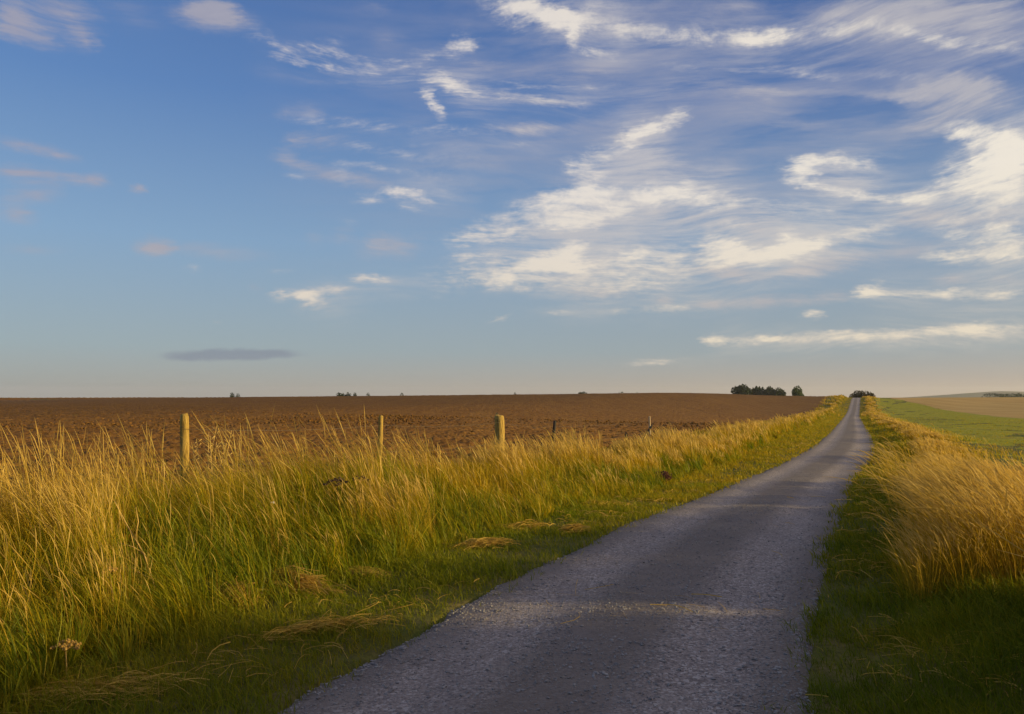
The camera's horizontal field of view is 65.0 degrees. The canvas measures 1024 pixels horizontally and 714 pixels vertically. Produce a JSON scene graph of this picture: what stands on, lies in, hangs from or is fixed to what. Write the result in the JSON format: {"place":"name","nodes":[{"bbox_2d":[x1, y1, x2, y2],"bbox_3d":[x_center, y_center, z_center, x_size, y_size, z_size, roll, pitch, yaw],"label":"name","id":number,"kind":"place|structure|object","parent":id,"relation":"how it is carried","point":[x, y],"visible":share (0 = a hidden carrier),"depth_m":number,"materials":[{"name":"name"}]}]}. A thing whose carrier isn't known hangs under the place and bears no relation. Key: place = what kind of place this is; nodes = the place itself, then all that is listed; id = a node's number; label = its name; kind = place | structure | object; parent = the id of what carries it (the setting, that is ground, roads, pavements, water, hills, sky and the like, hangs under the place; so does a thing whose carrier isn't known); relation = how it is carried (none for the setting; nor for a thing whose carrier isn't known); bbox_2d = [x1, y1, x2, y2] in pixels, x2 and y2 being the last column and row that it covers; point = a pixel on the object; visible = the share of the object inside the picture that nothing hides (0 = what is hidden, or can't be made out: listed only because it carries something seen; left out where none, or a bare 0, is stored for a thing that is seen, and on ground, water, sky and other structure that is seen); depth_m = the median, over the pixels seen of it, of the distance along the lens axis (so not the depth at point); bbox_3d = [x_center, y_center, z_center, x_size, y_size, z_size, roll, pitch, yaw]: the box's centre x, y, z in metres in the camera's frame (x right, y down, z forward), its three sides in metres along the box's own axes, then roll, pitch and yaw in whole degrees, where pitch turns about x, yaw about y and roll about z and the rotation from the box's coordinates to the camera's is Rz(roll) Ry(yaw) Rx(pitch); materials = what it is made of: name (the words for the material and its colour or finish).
{"place":"outdoors","nodes":[
{"label":"outdoors","id":0,"kind":"place"},
{"bbox_2d":[0,393,827,514],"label":"ploughed field","id":1,"kind":"structure","parent":0,"point":[699,408],"depth_m":60.70,"materials":[{"name":"soil"}]},
{"bbox_2d":[731,384,752,394],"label":"tree","id":2,"kind":"object","parent":1,"relation":"on","point":[742,389],"visible":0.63,"depth_m":516.86,"materials":[{"name":"green plant"}]},
{"bbox_2d":[751,386,764,394],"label":"tree","id":3,"kind":"object","parent":1,"relation":"on","point":[756,390],"visible":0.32,"depth_m":526.94,"materials":[{"name":"green plant"}]},
{"bbox_2d":[762,386,773,394],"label":"tree","id":4,"kind":"object","parent":1,"relation":"on","point":[767,390],"visible":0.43,"depth_m":522.62,"materials":[{"name":"green plant"}]},
{"bbox_2d":[770,387,785,395],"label":"tree","id":5,"kind":"object","parent":1,"relation":"on","point":[779,392],"visible":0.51,"depth_m":517.07,"materials":[{"name":"green plant"}]},
{"bbox_2d":[791,385,803,395],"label":"tree","id":6,"kind":"object","parent":1,"relation":"on","point":[795,391],"visible":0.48,"depth_m":477.97,"materials":[{"name":"green plant"}]},
{"bbox_2d":[0,0,1023,397],"label":"sky","id":7,"kind":"structure","parent":0,"point":[199,198],"materials":[{"name":"blue"}]},
{"bbox_2d":[0,397,1023,713],"bbox_3d":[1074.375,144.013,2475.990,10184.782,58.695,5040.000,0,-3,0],"label":"ground","id":8,"kind":"structure","parent":0,"point":[415,631],"depth_m":5.37,"materials":[{"name":"green plant"}]},
{"bbox_2d":[49,638,81,674],"bbox_3d":[-2.481,1.704,4.492,0.157,0.246,0.142,0,-3,0],"label":"dry umbel","id":9,"kind":"object","parent":8,"relation":"on","point":[65,646],"visible":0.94,"depth_m":4.48,"materials":[{"name":"beige plant"}]},
{"bbox_2d":[0,666,212,712],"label":"hay heap","id":10,"kind":"object","parent":8,"relation":"on","point":[111,686],"visible":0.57,"depth_m":4.27,"materials":[{"name":"brown plant"}]},
{"bbox_2d":[101,567,117,604],"bbox_3d":[-2.653,1.608,5.299,0.092,0.448,0.105,1,-3,-17],"label":"dry umbel","id":11,"kind":"object","parent":8,"relation":"on","point":[115,569],"visible":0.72,"depth_m":5.29,"materials":[{"name":"beige plant"}]},
{"bbox_2d":[114,501,154,586],"bbox_3d":[-2.729,1.454,5.840,0.371,0.804,0.073,0,-3,10],"label":"dry stalk","id":12,"kind":"object","parent":8,"relation":"on","point":[142,552],"visible":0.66,"depth_m":5.86,"materials":[{"name":"brown plant"}]},
{"bbox_2d":[180,413,188,495],"bbox_3d":[-4.046,1.408,9.936,0.108,1.425,0.115,-1,-2,0],"label":"fence post","id":13,"kind":"object","parent":8,"relation":"on","point":[184,429],"visible":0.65,"depth_m":9.91,"materials":[{"name":"brown wood"}]},
{"bbox_2d":[191,426,232,488],"bbox_3d":[-3.595,1.388,9.615,0.500,1.129,0.297,0,-3,0],"label":"dry weed","id":14,"kind":"object","parent":8,"relation":"on","point":[210,452],"visible":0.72,"depth_m":9.56,"materials":[{"name":"beige plant"}]},
{"bbox_2d":[210,576,268,610],"bbox_3d":[-2.085,1.772,6.017,0.553,0.220,0.740,1,-3,-20],"label":"hay heap","id":15,"kind":"object","parent":8,"relation":"on","point":[232,589],"visible":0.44,"depth_m":6.00,"materials":[{"name":"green plant"}]},
{"bbox_2d":[236,563,356,601],"bbox_3d":[-1.758,1.786,6.458,1.236,0.246,0.569,-1,-3,25],"label":"hay heap","id":16,"kind":"object","parent":8,"relation":"on","point":[312,581],"visible":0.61,"depth_m":6.39,"materials":[{"name":"brown plant"}]},
{"bbox_2d":[221,614,398,648],"bbox_3d":[-1.298,1.794,5.365,1.229,0.132,0.336,1,-3,-24],"label":"hay heap","id":17,"kind":"object","parent":8,"relation":"on","point":[321,623],"visible":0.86,"depth_m":5.33,"materials":[{"name":"brown plant"}]},
{"bbox_2d":[323,477,347,519],"bbox_3d":[-1.851,1.601,8.455,0.223,0.681,0.235,-1,-3,14],"label":"dead hogweed","id":18,"kind":"object","parent":8,"relation":"on","point":[333,480],"visible":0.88,"depth_m":8.44,"materials":[{"name":"brown plant"}]},
{"bbox_2d":[352,476,369,514],"bbox_3d":[-1.660,1.622,8.727,0.151,0.668,0.196,-1,-3,25],"label":"dead hogweed","id":19,"kind":"object","parent":8,"relation":"on","point":[353,478],"visible":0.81,"depth_m":8.75,"materials":[{"name":"brown plant"}]},
{"bbox_2d":[331,565,398,583],"bbox_3d":[-1.330,1.875,6.972,0.714,0.128,0.409,0,-3,0],"label":"hay heap","id":20,"kind":"object","parent":8,"relation":"on","point":[354,567],"visible":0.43,"depth_m":6.93,"materials":[{"name":"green plant"}]},
{"bbox_2d":[377,415,382,477],"bbox_3d":[-2.294,1.737,13.922,0.132,1.473,0.091,-2,-3,36],"label":"fence post","id":21,"kind":"object","parent":8,"relation":"on","point":[380,426],"visible":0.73,"depth_m":13.90,"materials":[{"name":"brown wood"}]},
{"bbox_2d":[0,395,846,711],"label":"tall grass","id":22,"kind":"structure","parent":8,"relation":"on","point":[60,547],"depth_m":7.18,"materials":[{"name":"plant"}]},
{"bbox_2d":[450,536,523,551],"bbox_3d":[-0.264,1.962,8.447,0.976,0.124,0.436,1,-3,-21],"label":"hay heap","id":23,"kind":"object","parent":8,"relation":"on","point":[481,541],"visible":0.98,"depth_m":8.44,"materials":[{"name":"brown plant"}]},
{"bbox_2d":[495,412,504,452],"bbox_3d":[-0.290,2.088,18.717,0.246,1.601,0.250,0,-3,0],"label":"fence post","id":24,"kind":"object","parent":8,"relation":"on","point":[500,430],"visible":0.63,"depth_m":18.64,"materials":[{"name":"brown wood"}]},
{"bbox_2d":[183,434,637,466],"bbox_3d":[0.795,2.188,21.152,0.025,0.649,24.658,-1,-3,23],"label":"fence wire","id":25,"kind":"object","parent":24,"relation":"attached to","point":[368,453],"visible":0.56,"depth_m":12.96,"materials":[{"name":"grey metal"}]},
{"bbox_2d":[196,421,644,430],"bbox_3d":[0.795,1.728,21.174,0.025,0.649,24.658,-1,-3,23],"label":"fence wire","id":26,"kind":"object","parent":24,"relation":"attached to","point":[363,426],"visible":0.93,"depth_m":12.76,"materials":[{"name":"grey metal"}]},
{"bbox_2d":[0,440,1023,713],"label":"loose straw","id":27,"kind":"object","parent":8,"relation":"on","point":[576,618],"visible":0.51,"depth_m":5.24,"materials":[{"name":"yellow plant"}]},
{"bbox_2d":[483,519,553,530],"bbox_3d":[0.179,2.061,9.837,1.033,0.135,0.519,2,-3,-38],"label":"hay heap","id":28,"kind":"object","parent":8,"relation":"on","point":[523,524],"visible":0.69,"depth_m":9.81,"materials":[{"name":"brown plant"}]},
{"bbox_2d":[551,421,555,441],"bbox_3d":[1.100,2.425,21.788,0.210,1.415,0.089,-1,-3,22],"label":"fence post","id":29,"kind":"object","parent":8,"relation":"on","point":[554,425],"visible":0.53,"depth_m":21.76,"materials":[{"name":"brown wood"}]},
{"bbox_2d":[557,524,591,533],"bbox_3d":[0.734,2.032,9.543,0.495,0.130,0.421,1,-3,-17],"label":"hay heap","id":30,"kind":"object","parent":8,"relation":"on","point":[574,526],"visible":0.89,"depth_m":9.47,"materials":[{"name":"yellow plant"}]},
{"bbox_2d":[581,499,620,507],"bbox_3d":[1.282,2.285,12.521,1.611,0.136,0.522,2,-3,-32],"label":"hay heap","id":31,"kind":"object","parent":8,"relation":"on","point":[598,503],"visible":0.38,"depth_m":12.48,"materials":[{"name":"brown plant"}]},
{"bbox_2d":[656,471,671,481],"bbox_3d":[3.327,2.669,17.805,0.452,0.326,0.351,1,-3,-25],"label":"dock plant","id":32,"kind":"object","parent":8,"relation":"on","point":[666,474],"visible":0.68,"depth_m":17.78,"materials":[{"name":"brown plant"}]},
{"bbox_2d":[849,390,875,397],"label":"thicket","id":33,"kind":"object","parent":8,"relation":"on","point":[858,394],"visible":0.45,"depth_m":329.38,"materials":[{"name":"green plant"}]},
{"bbox_2d":[834,396,1023,606],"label":"tall grass","id":34,"kind":"structure","parent":8,"relation":"on","point":[962,507],"depth_m":6.70,"materials":[{"name":"yellow plant"}]},
{"bbox_2d":[277,398,874,713],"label":"road","id":35,"kind":"structure","parent":0,"point":[848,435],"depth_m":5.62,"materials":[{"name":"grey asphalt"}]},
{"bbox_2d":[876,398,1023,465],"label":"meadow","id":36,"kind":"structure","parent":0,"point":[903,407],"depth_m":92.55,"materials":[{"name":"green plant"}]},
{"bbox_2d":[891,397,1023,418],"bbox_3d":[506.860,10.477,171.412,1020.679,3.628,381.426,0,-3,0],"label":"stubble field","id":37,"kind":"structure","parent":0,"point":[1011,407],"depth_m":199.39,"materials":[{"name":"beige plant"}]},
{"bbox_2d":[982,393,1023,396],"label":"hedge","id":38,"kind":"object","parent":37,"relation":"on","point":[1002,395],"visible":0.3,"depth_m":509.41,"materials":[{"name":"green plant"}]},
{"bbox_2d":[903,391,1023,397],"bbox_3d":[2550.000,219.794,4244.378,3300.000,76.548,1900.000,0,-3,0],"label":"hills","id":39,"kind":"structure","parent":0,"point":[979,394],"depth_m":3897.07,"materials":[{"name":"green plant"}]}
]}

